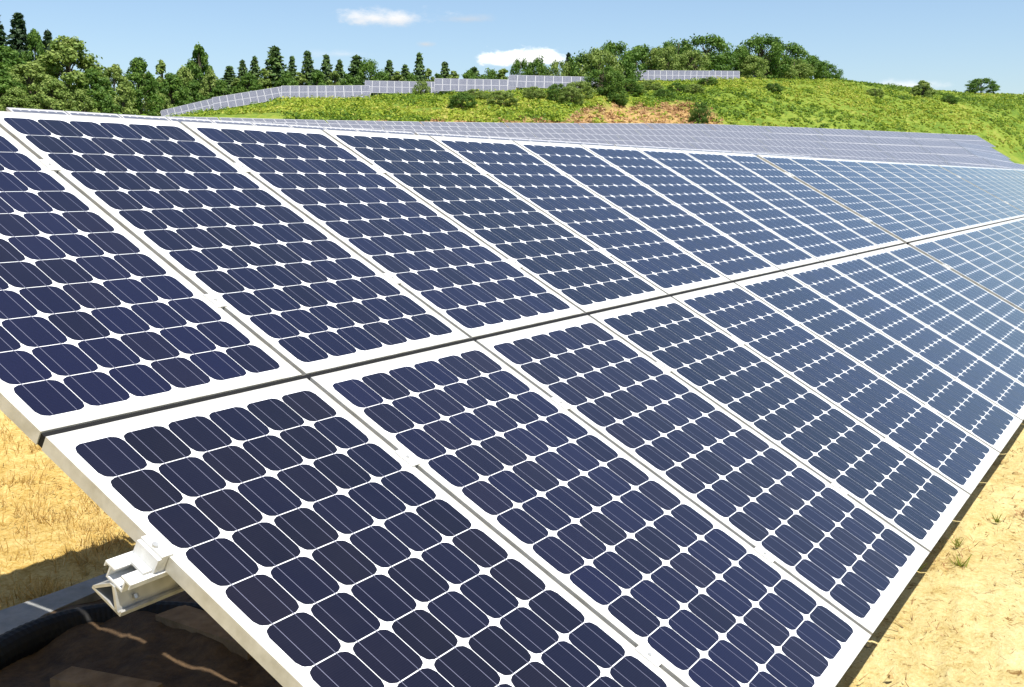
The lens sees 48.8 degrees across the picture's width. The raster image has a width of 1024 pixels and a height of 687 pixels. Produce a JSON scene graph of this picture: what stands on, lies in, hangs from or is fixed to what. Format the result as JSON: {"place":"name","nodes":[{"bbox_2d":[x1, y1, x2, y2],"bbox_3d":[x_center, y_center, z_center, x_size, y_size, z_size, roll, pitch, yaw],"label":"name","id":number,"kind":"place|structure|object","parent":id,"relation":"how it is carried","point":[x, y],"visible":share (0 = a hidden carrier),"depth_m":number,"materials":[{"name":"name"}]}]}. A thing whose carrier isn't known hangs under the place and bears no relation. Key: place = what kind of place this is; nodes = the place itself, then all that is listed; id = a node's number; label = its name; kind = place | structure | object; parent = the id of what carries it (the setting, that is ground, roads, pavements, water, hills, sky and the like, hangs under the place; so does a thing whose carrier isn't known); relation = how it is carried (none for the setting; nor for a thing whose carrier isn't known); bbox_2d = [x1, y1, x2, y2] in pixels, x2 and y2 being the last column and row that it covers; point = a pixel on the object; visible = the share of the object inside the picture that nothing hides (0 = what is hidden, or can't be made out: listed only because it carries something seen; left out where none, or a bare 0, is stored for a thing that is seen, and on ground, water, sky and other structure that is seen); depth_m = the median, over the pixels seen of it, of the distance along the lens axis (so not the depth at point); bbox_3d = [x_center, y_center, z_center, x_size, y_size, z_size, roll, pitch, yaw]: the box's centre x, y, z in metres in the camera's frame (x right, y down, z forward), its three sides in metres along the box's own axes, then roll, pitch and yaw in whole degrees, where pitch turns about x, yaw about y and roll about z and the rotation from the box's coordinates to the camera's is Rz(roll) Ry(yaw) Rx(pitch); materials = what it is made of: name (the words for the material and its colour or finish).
{"place":"outdoors","nodes":[
{"label":"outdoors","id":0,"kind":"place"},
{"bbox_2d":[50,666,162,686],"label":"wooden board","id":1,"kind":"object","parent":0,"point":[72,676],"visible":1,"depth_m":3.63,"materials":[{"name":"brown wood"}]},
{"bbox_2d":[0,79,1023,686],"bbox_3d":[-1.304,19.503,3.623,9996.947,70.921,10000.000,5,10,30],"label":"ground","id":2,"kind":"structure","parent":0,"point":[978,601],"depth_m":5.19,"materials":[{"name":"plant"}]},
{"bbox_2d":[0,44,32,85],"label":"leafy tree","id":3,"kind":"object","parent":2,"relation":"on","point":[6,52],"visible":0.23,"depth_m":86.84,"materials":[{"name":"green plant"}]},
{"bbox_2d":[0,69,33,110],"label":"leafy tree","id":4,"kind":"object","parent":2,"relation":"on","point":[7,82],"visible":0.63,"depth_m":74.63,"materials":[{"name":"green plant"}]},
{"bbox_2d":[5,12,34,60],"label":"conifer tree","id":5,"kind":"object","parent":2,"relation":"on","point":[18,34],"visible":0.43,"depth_m":92.66,"materials":[{"name":"green plant"}]},
{"bbox_2d":[0,86,39,111],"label":"leafy tree","id":6,"kind":"object","parent":2,"relation":"on","point":[18,97],"visible":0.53,"depth_m":72.48,"materials":[{"name":"green plant"}]},
{"bbox_2d":[5,61,65,109],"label":"leafy tree","id":7,"kind":"object","parent":2,"relation":"on","point":[30,70],"visible":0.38,"depth_m":76.96,"materials":[{"name":"green plant"}]},
{"bbox_2d":[19,28,53,77],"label":"leafy tree","id":8,"kind":"object","parent":2,"relation":"on","point":[36,45],"visible":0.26,"depth_m":90.53,"materials":[{"name":"green plant"}]},
{"bbox_2d":[0,573,108,633],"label":"concrete kerb","id":9,"kind":"structure","parent":2,"relation":"on","point":[15,616],"depth_m":4.38,"materials":[{"name":"grey concrete"}]},
{"bbox_2d":[27,78,83,111],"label":"leafy tree","id":10,"kind":"object","parent":2,"relation":"on","point":[54,89],"visible":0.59,"depth_m":73.92,"materials":[{"name":"green plant"}]},
{"bbox_2d":[0,416,134,608],"bbox_3d":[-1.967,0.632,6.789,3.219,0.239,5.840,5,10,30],"label":"dry grass","id":11,"kind":"structure","parent":2,"relation":"on","point":[104,540],"depth_m":5.53,"materials":[{"name":"plant"}]},
{"bbox_2d":[24,35,118,107],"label":"leafy tree","id":12,"kind":"object","parent":2,"relation":"on","point":[68,51],"visible":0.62,"depth_m":80.88,"materials":[{"name":"green plant"}]},
{"bbox_2d":[66,88,101,112],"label":"leafy tree","id":13,"kind":"object","parent":2,"relation":"on","point":[80,100],"visible":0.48,"depth_m":73.96,"materials":[{"name":"green plant"}]},
{"bbox_2d":[69,67,118,113],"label":"leafy tree","id":14,"kind":"object","parent":2,"relation":"on","point":[91,73],"visible":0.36,"depth_m":81.29,"materials":[{"name":"green plant"}]},
{"bbox_2d":[84,86,123,113],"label":"leafy tree","id":15,"kind":"object","parent":2,"relation":"on","point":[105,103],"visible":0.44,"depth_m":75.20,"materials":[{"name":"green plant"}]},
{"bbox_2d":[103,64,139,114],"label":"leafy tree","id":16,"kind":"object","parent":2,"relation":"on","point":[114,73],"visible":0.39,"depth_m":84.83,"materials":[{"name":"green plant"}]},
{"bbox_2d":[112,81,132,114],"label":"slender tree","id":17,"kind":"object","parent":2,"relation":"on","point":[123,92],"visible":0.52,"depth_m":76.79,"materials":[{"name":"green plant"}]},
{"bbox_2d":[0,591,282,686],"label":"soil heap","id":18,"kind":"object","parent":2,"relation":"on","point":[144,645],"visible":0.12,"depth_m":3.91,"materials":[{"name":"brown soil"}]},
{"bbox_2d":[0,601,204,669],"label":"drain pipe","id":19,"kind":"object","parent":18,"relation":"on","point":[19,642],"visible":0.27,"depth_m":4.07,"materials":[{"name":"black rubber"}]},
{"bbox_2d":[155,605,251,659],"bbox_3d":[-1.077,1.040,4.082,0.493,0.050,0.130,6,10,35],"label":"wooden board","id":20,"kind":"object","parent":18,"relation":"on","point":[194,620],"visible":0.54,"depth_m":4.08,"materials":[{"name":"brown wood"}]},
{"bbox_2d":[119,57,164,115],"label":"leafy tree","id":21,"kind":"object","parent":2,"relation":"on","point":[148,82],"visible":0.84,"depth_m":87.86,"materials":[{"name":"green plant"}]},
{"bbox_2d":[155,72,193,109],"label":"leafy tree","id":22,"kind":"object","parent":2,"relation":"on","point":[171,83],"visible":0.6,"depth_m":141.88,"materials":[{"name":"green plant"}]},
{"bbox_2d":[160,97,228,115],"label":"solar array","id":23,"kind":"object","parent":2,"relation":"on","point":[196,106],"visible":0.41,"depth_m":134.89,"materials":[{"name":"grey"}]},
{"bbox_2d":[184,42,220,98],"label":"leafy tree","id":24,"kind":"object","parent":2,"relation":"on","point":[197,68],"visible":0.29,"depth_m":152.86,"materials":[{"name":"green plant"}]},
{"bbox_2d":[199,67,218,110],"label":"leafy tree","id":25,"kind":"object","parent":2,"relation":"on","point":[211,78],"visible":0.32,"depth_m":149.69,"materials":[{"name":"green plant"}]},
{"bbox_2d":[6,107,414,134],"bbox_3d":[-2.943,-2.019,17.303,2.792,2.774,8.738,5,10,30],"label":"solar array","id":26,"kind":"object","parent":2,"relation":"on","point":[42,111],"visible":0.06,"depth_m":16.63,"materials":[{"name":"grey"}]},
{"bbox_2d":[212,87,280,109],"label":"solar array","id":27,"kind":"object","parent":2,"relation":"on","point":[247,98],"visible":0.83,"depth_m":124.57,"materials":[{"name":"grey"}]},
{"bbox_2d":[231,72,261,102],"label":"leafy tree","id":28,"kind":"object","parent":2,"relation":"on","point":[251,84],"visible":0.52,"depth_m":138.50,"materials":[{"name":"green plant"}]},
{"bbox_2d":[219,117,327,123],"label":"solar array","id":29,"kind":"object","parent":2,"relation":"on","point":[274,120],"visible":0.16,"depth_m":83.59,"materials":[{"name":"grey"}]},
{"bbox_2d":[260,45,293,87],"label":"conifer tree","id":30,"kind":"object","parent":2,"relation":"on","point":[276,68],"visible":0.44,"depth_m":142.68,"materials":[{"name":"green plant"}]},
{"bbox_2d":[301,50,314,85],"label":"conifer tree","id":31,"kind":"object","parent":2,"relation":"on","point":[307,69],"visible":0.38,"depth_m":149.47,"materials":[{"name":"green plant"}]},
{"bbox_2d":[280,85,370,98],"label":"solar array","id":32,"kind":"object","parent":2,"relation":"on","point":[341,91],"visible":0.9,"depth_m":120.44,"materials":[{"name":"grey"}]},
{"bbox_2d":[273,122,382,128],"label":"solar array","id":33,"kind":"object","parent":2,"relation":"on","point":[347,125],"visible":0.13,"depth_m":80.23,"materials":[{"name":"grey"}]},
{"bbox_2d":[354,57,393,96],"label":"broad tree","id":34,"kind":"object","parent":2,"relation":"on","point":[365,67],"visible":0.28,"depth_m":142.31,"materials":[{"name":"green plant"}]},
{"bbox_2d":[326,120,422,127],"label":"solar array","id":35,"kind":"object","parent":2,"relation":"on","point":[408,123],"visible":0.22,"depth_m":89.09,"materials":[{"name":"grey"}]},
{"bbox_2d":[365,81,438,95],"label":"solar array","id":36,"kind":"object","parent":2,"relation":"on","point":[402,87],"visible":0.65,"depth_m":127.08,"materials":[{"name":"grey"}]},
{"bbox_2d":[381,125,478,132],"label":"solar array","id":37,"kind":"object","parent":2,"relation":"on","point":[440,128],"visible":0.29,"depth_m":85.21,"materials":[{"name":"grey"}]},
{"bbox_2d":[445,91,477,109],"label":"bush","id":38,"kind":"object","parent":2,"relation":"on","point":[459,98],"visible":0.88,"depth_m":108.07,"materials":[{"name":"green plant"}]},
{"bbox_2d":[421,122,506,129],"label":"solar array","id":39,"kind":"object","parent":2,"relation":"on","point":[470,124],"visible":0.23,"depth_m":94.47,"materials":[{"name":"grey"}]},
{"bbox_2d":[433,78,515,93],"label":"solar array","id":40,"kind":"object","parent":2,"relation":"on","point":[463,85],"visible":0.94,"depth_m":123.71,"materials":[{"name":"grey"}]},
{"bbox_2d":[436,130,535,137],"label":"solar array","id":41,"kind":"object","parent":2,"relation":"on","point":[503,134],"visible":0.21,"depth_m":81.29,"materials":[{"name":"grey"}]},
{"bbox_2d":[484,90,519,106],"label":"bush","id":42,"kind":"object","parent":2,"relation":"on","point":[500,96],"visible":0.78,"depth_m":110.44,"materials":[{"name":"green plant"}]},
{"bbox_2d":[0,111,1023,686],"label":"solar array","id":43,"kind":"object","parent":2,"relation":"on","point":[298,407],"visible":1,"depth_m":3.56,"materials":[{"name":"blue glass"}]},
{"bbox_2d":[414,132,613,145],"bbox_3d":[1.537,-3.099,24.727,2.792,2.774,8.738,5,10,30],"label":"solar array","id":44,"kind":"object","parent":2,"relation":"on","point":[486,137],"visible":0.05,"depth_m":24.36,"materials":[{"name":"grey"}]},
{"bbox_2d":[476,127,563,137],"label":"solar array","id":45,"kind":"object","parent":2,"relation":"on","point":[520,130],"visible":0.3,"depth_m":90.57,"materials":[{"name":"grey"}]},
{"bbox_2d":[523,55,551,89],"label":"broad tree","id":46,"kind":"object","parent":2,"relation":"on","point":[538,66],"visible":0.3,"depth_m":148.61,"materials":[{"name":"green plant"}]},
{"bbox_2d":[357,100,723,128],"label":"dry brush","id":47,"kind":"object","parent":2,"relation":"on","point":[612,116],"visible":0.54,"depth_m":116.07,"materials":[{"name":"brown plant"}]},
{"bbox_2d":[504,123,583,133],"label":"solar array","id":48,"kind":"object","parent":2,"relation":"on","point":[543,125],"visible":0.32,"depth_m":99.82,"materials":[{"name":"grey"}]},
{"bbox_2d":[508,75,597,88],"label":"solar array","id":49,"kind":"object","parent":2,"relation":"on","point":[529,82],"visible":0.68,"depth_m":124.84,"materials":[{"name":"grey"}]},
{"bbox_2d":[558,86,586,104],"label":"bush","id":50,"kind":"object","parent":2,"relation":"on","point":[573,97],"visible":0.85,"depth_m":114.50,"materials":[{"name":"green plant"}]},
{"bbox_2d":[532,133,620,142],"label":"solar array","id":51,"kind":"object","parent":2,"relation":"on","point":[604,137],"visible":0.2,"depth_m":86.55,"materials":[{"name":"grey"}]},
{"bbox_2d":[568,49,608,83],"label":"broad tree","id":52,"kind":"object","parent":2,"relation":"on","point":[577,59],"visible":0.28,"depth_m":145.89,"materials":[{"name":"green plant"}]},
{"bbox_2d":[166,75,1023,152],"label":"hillside shrubs","id":53,"kind":"object","parent":2,"relation":"on","point":[319,108],"visible":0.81,"depth_m":131.24,"materials":[{"name":"green plant"}]},
{"bbox_2d":[573,47,625,86],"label":"broad tree","id":54,"kind":"object","parent":2,"relation":"on","point":[594,55],"visible":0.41,"depth_m":143.93,"materials":[{"name":"green plant"}]},
{"bbox_2d":[560,128,639,139],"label":"solar array","id":55,"kind":"object","parent":2,"relation":"on","point":[600,131],"visible":0.33,"depth_m":96.01,"materials":[{"name":"grey"}]},
{"bbox_2d":[581,65,625,101],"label":"broad tree","id":56,"kind":"object","parent":2,"relation":"on","point":[614,77],"visible":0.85,"depth_m":120.83,"materials":[{"name":"green plant"}]},
{"bbox_2d":[579,123,651,134],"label":"solar array","id":57,"kind":"object","parent":2,"relation":"on","point":[615,126],"visible":0.46,"depth_m":105.21,"materials":[{"name":"grey"}]},
{"bbox_2d":[592,40,646,82],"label":"broad tree","id":58,"kind":"object","parent":2,"relation":"on","point":[627,60],"visible":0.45,"depth_m":150.18,"materials":[{"name":"green plant"}]},
{"bbox_2d":[618,43,669,80],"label":"broad tree","id":59,"kind":"object","parent":2,"relation":"on","point":[644,50],"visible":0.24,"depth_m":160.60,"materials":[{"name":"green plant"}]},
{"bbox_2d":[605,140,694,148],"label":"solar array","id":60,"kind":"object","parent":2,"relation":"on","point":[685,145],"visible":0.2,"depth_m":83.42,"materials":[{"name":"grey"}]},
{"bbox_2d":[634,70,678,79],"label":"solar array","id":61,"kind":"object","parent":2,"relation":"on","point":[655,74],"visible":0.62,"depth_m":154.24,"materials":[{"name":"grey"}]},
{"bbox_2d":[616,135,697,148],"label":"solar array","id":62,"kind":"object","parent":2,"relation":"on","point":[663,138],"visible":0.37,"depth_m":91.95,"materials":[{"name":"grey"}]},
{"bbox_2d":[643,45,687,80],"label":"broad tree","id":63,"kind":"object","parent":2,"relation":"on","point":[668,51],"visible":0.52,"depth_m":158.85,"materials":[{"name":"green plant"}]},
{"bbox_2d":[634,129,708,142],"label":"solar array","id":64,"kind":"object","parent":2,"relation":"on","point":[690,133],"visible":0.35,"depth_m":101.39,"materials":[{"name":"grey"}]},
{"bbox_2d":[646,123,714,134],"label":"solar array","id":65,"kind":"object","parent":2,"relation":"on","point":[661,126],"visible":0.36,"depth_m":110.51,"materials":[{"name":"grey"}]},
{"bbox_2d":[669,49,711,78],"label":"broad tree","id":66,"kind":"object","parent":2,"relation":"on","point":[690,55],"visible":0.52,"depth_m":159.61,"materials":[{"name":"green plant"}]},
{"bbox_2d":[687,102,712,125],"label":"bush","id":67,"kind":"object","parent":2,"relation":"on","point":[703,107],"visible":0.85,"depth_m":117.53,"materials":[{"name":"green plant"}]},
{"bbox_2d":[674,33,737,76],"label":"broad tree","id":68,"kind":"object","parent":2,"relation":"on","point":[720,61],"visible":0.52,"depth_m":161.92,"materials":[{"name":"green plant"}]},
{"bbox_2d":[679,70,739,79],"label":"solar array","id":69,"kind":"object","parent":2,"relation":"on","point":[701,74],"visible":0.83,"depth_m":153.47,"materials":[{"name":"grey"}]},
{"bbox_2d":[691,136,765,146],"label":"solar array","id":70,"kind":"object","parent":2,"relation":"on","point":[724,140],"visible":0.43,"depth_m":97.32,"materials":[{"name":"grey"}]},
{"bbox_2d":[688,142,769,152],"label":"solar array","id":71,"kind":"object","parent":2,"relation":"on","point":[732,147],"visible":0.32,"depth_m":88.46,"materials":[{"name":"grey"}]},
{"bbox_2d":[701,130,769,144],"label":"solar array","id":72,"kind":"object","parent":2,"relation":"on","point":[735,134],"visible":0.47,"depth_m":106.82,"materials":[{"name":"grey"}]},
{"bbox_2d":[707,124,770,132],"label":"solar array","id":73,"kind":"object","parent":2,"relation":"on","point":[736,128],"visible":0.52,"depth_m":115.96,"materials":[{"name":"grey"}]},
{"bbox_2d":[728,45,762,78],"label":"broad tree","id":74,"kind":"object","parent":2,"relation":"on","point":[741,53],"visible":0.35,"depth_m":166.40,"materials":[{"name":"green plant"}]},
{"bbox_2d":[733,52,769,78],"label":"broad tree","id":75,"kind":"object","parent":2,"relation":"on","point":[751,67],"visible":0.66,"depth_m":165.27,"materials":[{"name":"green plant"}]},
{"bbox_2d":[734,33,795,79],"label":"broad tree","id":76,"kind":"object","parent":2,"relation":"on","point":[758,46],"visible":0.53,"depth_m":170.31,"materials":[{"name":"green plant"}]},
{"bbox_2d":[764,41,814,78],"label":"broad tree","id":77,"kind":"object","parent":2,"relation":"on","point":[793,49],"visible":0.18,"depth_m":182.65,"materials":[{"name":"green plant"}]},
{"bbox_2d":[757,139,826,149],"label":"solar array","id":78,"kind":"object","parent":2,"relation":"on","point":[793,143],"visible":0.4,"depth_m":102.79,"materials":[{"name":"grey"}]},
{"bbox_2d":[762,126,821,134],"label":"solar array","id":79,"kind":"object","parent":2,"relation":"on","point":[791,130],"visible":0.52,"depth_m":121.39,"materials":[{"name":"grey"}]},
{"bbox_2d":[762,133,825,141],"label":"solar array","id":80,"kind":"object","parent":2,"relation":"on","point":[796,137],"visible":0.5,"depth_m":112.24,"materials":[{"name":"grey"}]},
{"bbox_2d":[762,146,834,155],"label":"solar array","id":81,"kind":"object","parent":2,"relation":"on","point":[797,150],"visible":0.41,"depth_m":93.95,"materials":[{"name":"grey"}]},
{"bbox_2d":[787,59,816,78],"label":"broad tree","id":82,"kind":"object","parent":2,"relation":"on","point":[807,72],"visible":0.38,"depth_m":177.58,"materials":[{"name":"green plant"}]},
{"bbox_2d":[802,54,830,78],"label":"broad tree","id":83,"kind":"object","parent":2,"relation":"on","point":[820,66],"visible":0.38,"depth_m":184.47,"materials":[{"name":"green plant"}]},
{"bbox_2d":[813,128,868,136],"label":"solar array","id":84,"kind":"object","parent":2,"relation":"on","point":[840,132],"visible":0.56,"depth_m":126.82,"materials":[{"name":"grey"}]},
{"bbox_2d":[817,135,874,143],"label":"solar array","id":85,"kind":"object","parent":2,"relation":"on","point":[846,139],"visible":0.55,"depth_m":117.66,"materials":[{"name":"grey"}]},
{"bbox_2d":[817,141,879,150],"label":"solar array","id":86,"kind":"object","parent":2,"relation":"on","point":[848,146],"visible":0.46,"depth_m":108.15,"materials":[{"name":"grey"}]},
{"bbox_2d":[827,149,893,158],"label":"solar array","id":87,"kind":"object","parent":2,"relation":"on","point":[859,153],"visible":0.45,"depth_m":99.42,"materials":[{"name":"grey"}]},
{"bbox_2d":[859,130,911,138],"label":"solar array","id":88,"kind":"object","parent":2,"relation":"on","point":[885,134],"visible":0.58,"depth_m":132.28,"materials":[{"name":"grey"}]},
{"bbox_2d":[757,155,1023,311],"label":"solar array","id":89,"kind":"object","parent":2,"relation":"on","point":[972,233],"visible":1,"depth_m":11.80,"materials":[{"name":"glass"}]},
{"bbox_2d":[866,137,920,145],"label":"solar array","id":90,"kind":"object","parent":2,"relation":"on","point":[894,141],"visible":0.53,"depth_m":123.09,"materials":[{"name":"grey"}]},
{"bbox_2d":[871,144,929,153],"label":"solar array","id":91,"kind":"object","parent":2,"relation":"on","point":[900,148],"visible":0.52,"depth_m":113.63,"materials":[{"name":"grey"}]},
{"bbox_2d":[884,151,946,161],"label":"solar array","id":92,"kind":"object","parent":2,"relation":"on","point":[914,156],"visible":0.38,"depth_m":104.84,"materials":[{"name":"grey"}]},
{"bbox_2d":[844,437,1023,686],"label":"plant litter","id":93,"kind":"object","parent":2,"relation":"on","point":[964,567],"visible":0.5,"depth_m":4.87,"materials":[{"name":"beige plant"}]},
{"bbox_2d":[911,139,963,148],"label":"solar array","id":94,"kind":"object","parent":2,"relation":"on","point":[937,143],"visible":0.56,"depth_m":128.53,"materials":[{"name":"grey"}]},
{"bbox_2d":[919,146,975,156],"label":"solar array","id":95,"kind":"object","parent":2,"relation":"on","point":[949,151],"visible":0.52,"depth_m":119.16,"materials":[{"name":"grey"}]},
{"bbox_2d":[936,154,994,165],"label":"solar array","id":96,"kind":"object","parent":2,"relation":"on","point":[966,160],"visible":0.56,"depth_m":110.36,"materials":[{"name":"grey"}]},
{"bbox_2d":[942,134,995,146],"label":"solar array","id":97,"kind":"object","parent":2,"relation":"on","point":[974,139],"visible":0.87,"depth_m":143.25,"materials":[{"name":"grey"}]},
{"bbox_2d":[938,165,1023,211],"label":"solar array","id":98,"kind":"object","parent":2,"relation":"on","point":[1006,185],"visible":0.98,"depth_m":19.49,"materials":[{"name":"glass"}]},
{"bbox_2d":[963,77,999,93],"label":"broad tree","id":99,"kind":"object","parent":2,"relation":"on","point":[978,83],"visible":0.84,"depth_m":200.09,"materials":[{"name":"green plant"}]},
{"bbox_2d":[0,0,1023,110],"label":"sky","id":100,"kind":"structure","parent":0,"point":[945,44],"materials":[{"name":"blue"}]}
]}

